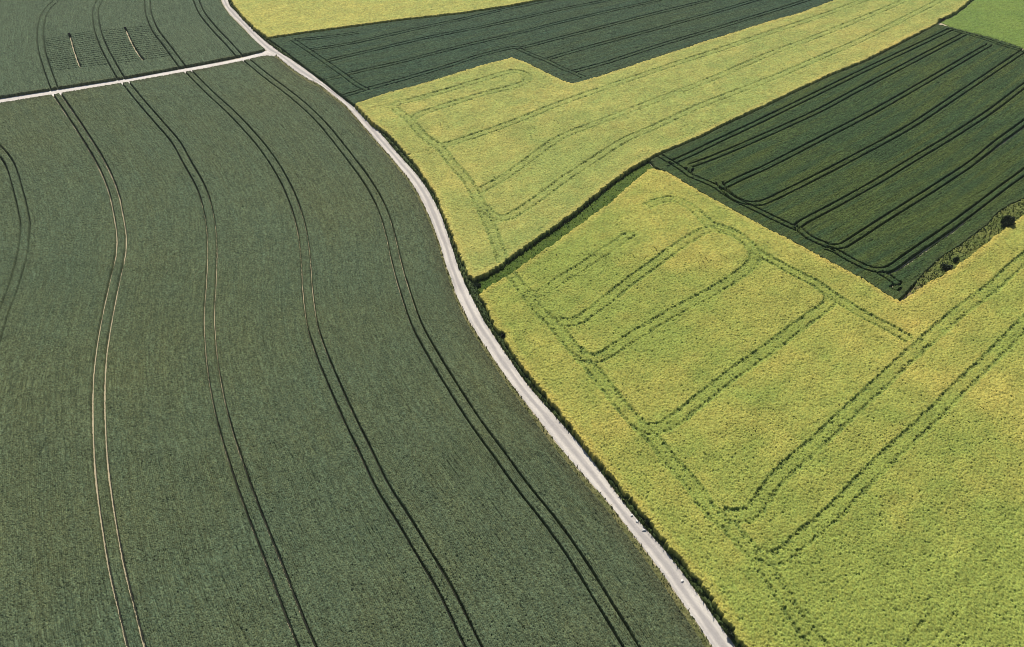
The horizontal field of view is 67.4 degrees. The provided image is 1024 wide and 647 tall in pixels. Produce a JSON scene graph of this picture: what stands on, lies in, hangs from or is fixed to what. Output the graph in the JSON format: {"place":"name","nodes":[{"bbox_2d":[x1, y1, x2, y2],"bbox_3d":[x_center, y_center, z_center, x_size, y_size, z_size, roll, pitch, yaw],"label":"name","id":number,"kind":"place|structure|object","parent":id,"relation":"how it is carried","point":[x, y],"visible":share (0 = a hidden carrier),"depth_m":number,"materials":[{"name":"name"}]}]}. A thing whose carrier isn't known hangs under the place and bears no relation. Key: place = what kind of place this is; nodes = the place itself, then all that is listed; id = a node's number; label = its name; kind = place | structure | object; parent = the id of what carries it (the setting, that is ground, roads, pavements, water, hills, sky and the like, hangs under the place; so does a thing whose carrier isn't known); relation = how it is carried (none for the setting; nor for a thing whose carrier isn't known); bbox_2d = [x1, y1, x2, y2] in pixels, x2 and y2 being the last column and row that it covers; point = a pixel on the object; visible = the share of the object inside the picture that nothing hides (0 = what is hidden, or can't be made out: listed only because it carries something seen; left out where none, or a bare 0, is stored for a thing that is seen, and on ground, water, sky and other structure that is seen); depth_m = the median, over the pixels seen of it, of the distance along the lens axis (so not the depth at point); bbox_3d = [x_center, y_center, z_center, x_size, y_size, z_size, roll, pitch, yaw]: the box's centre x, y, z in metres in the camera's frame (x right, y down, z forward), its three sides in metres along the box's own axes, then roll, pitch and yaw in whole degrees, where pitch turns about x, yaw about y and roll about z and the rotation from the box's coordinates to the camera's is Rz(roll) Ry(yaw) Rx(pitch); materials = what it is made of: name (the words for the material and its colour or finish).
{"place":"outdoors","nodes":[
{"label":"outdoors","id":0,"kind":"place"},
{"bbox_2d":[0,0,265,98],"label":"wheat field","id":1,"kind":"structure","parent":0,"point":[37,54],"depth_m":237.80,"materials":[{"name":"green plant"}]},
{"bbox_2d":[0,50,283,102],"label":"side road","id":2,"kind":"structure","parent":0,"point":[60,91],"depth_m":217.68,"materials":[{"name":"beige gravel"}]},
{"bbox_2d":[0,55,704,646],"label":"wheat field","id":3,"kind":"structure","parent":0,"point":[354,567],"depth_m":122.02,"materials":[{"name":"green plant"}]},
{"bbox_2d":[231,0,543,39],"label":"rapeseed field","id":4,"kind":"structure","parent":0,"point":[268,19],"depth_m":255.51,"materials":[{"name":"yellow plant"}]},
{"bbox_2d":[222,0,734,646],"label":"farm road","id":5,"kind":"structure","parent":0,"point":[684,590],"depth_m":123.83,"materials":[{"name":"beige gravel"}]},
{"bbox_2d":[8,0,1023,646],"bbox_3d":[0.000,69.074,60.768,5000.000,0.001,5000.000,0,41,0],"label":"ground","id":6,"kind":"structure","parent":0,"point":[332,396],"depth_m":118.58,"materials":[{"name":"soil"}]},
{"bbox_2d":[228,0,740,646],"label":"grass verge","id":7,"kind":"object","parent":6,"relation":"on","point":[482,310],"depth_m":129.81,"materials":[{"name":"green plant"}]},
{"bbox_2d":[274,54,711,646],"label":"grass verge","id":8,"kind":"object","parent":6,"relation":"on","point":[638,546],"depth_m":117.23,"materials":[{"name":"green plant"}]},
{"bbox_2d":[467,162,653,299],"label":"grass path","id":9,"kind":"structure","parent":6,"relation":"on","point":[609,195],"depth_m":162.26,"materials":[{"name":"green plant"}]},
{"bbox_2d":[726,629,734,639],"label":"weed clump","id":10,"kind":"object","parent":6,"relation":"on","point":[731,634],"visible":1,"depth_m":94.61,"materials":[{"name":"green plant"}]},
{"bbox_2d":[940,263,952,269],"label":"shrub","id":11,"kind":"object","parent":6,"relation":"on","point":[946,266],"visible":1,"depth_m":150.32,"materials":[{"name":"green plant"}]},
{"bbox_2d":[953,257,959,262],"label":"shrub","id":12,"kind":"object","parent":6,"relation":"on","point":[955,259],"visible":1,"depth_m":152.13,"materials":[{"name":"green plant"}]},
{"bbox_2d":[1000,215,1015,226],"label":"shrub","id":13,"kind":"object","parent":6,"relation":"on","point":[1007,220],"visible":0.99,"depth_m":160.81,"materials":[{"name":"green plant"}]},
{"bbox_2d":[269,0,832,106],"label":"wheat field","id":14,"kind":"structure","parent":0,"point":[572,41],"depth_m":238.43,"materials":[{"name":"green plant"}]},
{"bbox_2d":[355,0,972,282],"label":"rapeseed field","id":15,"kind":"structure","parent":0,"point":[504,190],"depth_m":200.32,"materials":[{"name":"yellow plant"}]},
{"bbox_2d":[478,169,1023,646],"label":"rapeseed field","id":16,"kind":"structure","parent":0,"point":[792,519],"depth_m":122.15,"materials":[{"name":"yellow plant"}]},
{"bbox_2d":[650,24,1023,300],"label":"wheat field","id":17,"kind":"structure","parent":0,"point":[841,177],"depth_m":183.13,"materials":[{"name":"green plant"}]},
{"bbox_2d":[906,196,1023,297],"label":"grass verge","id":18,"kind":"object","parent":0,"point":[969,247],"depth_m":156.56,"materials":[{"name":"green plant"}]},
{"bbox_2d":[940,0,1023,48],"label":"grass meadow","id":19,"kind":"structure","parent":0,"point":[1002,20],"depth_m":251.86,"materials":[{"name":"green plant"}]}
]}

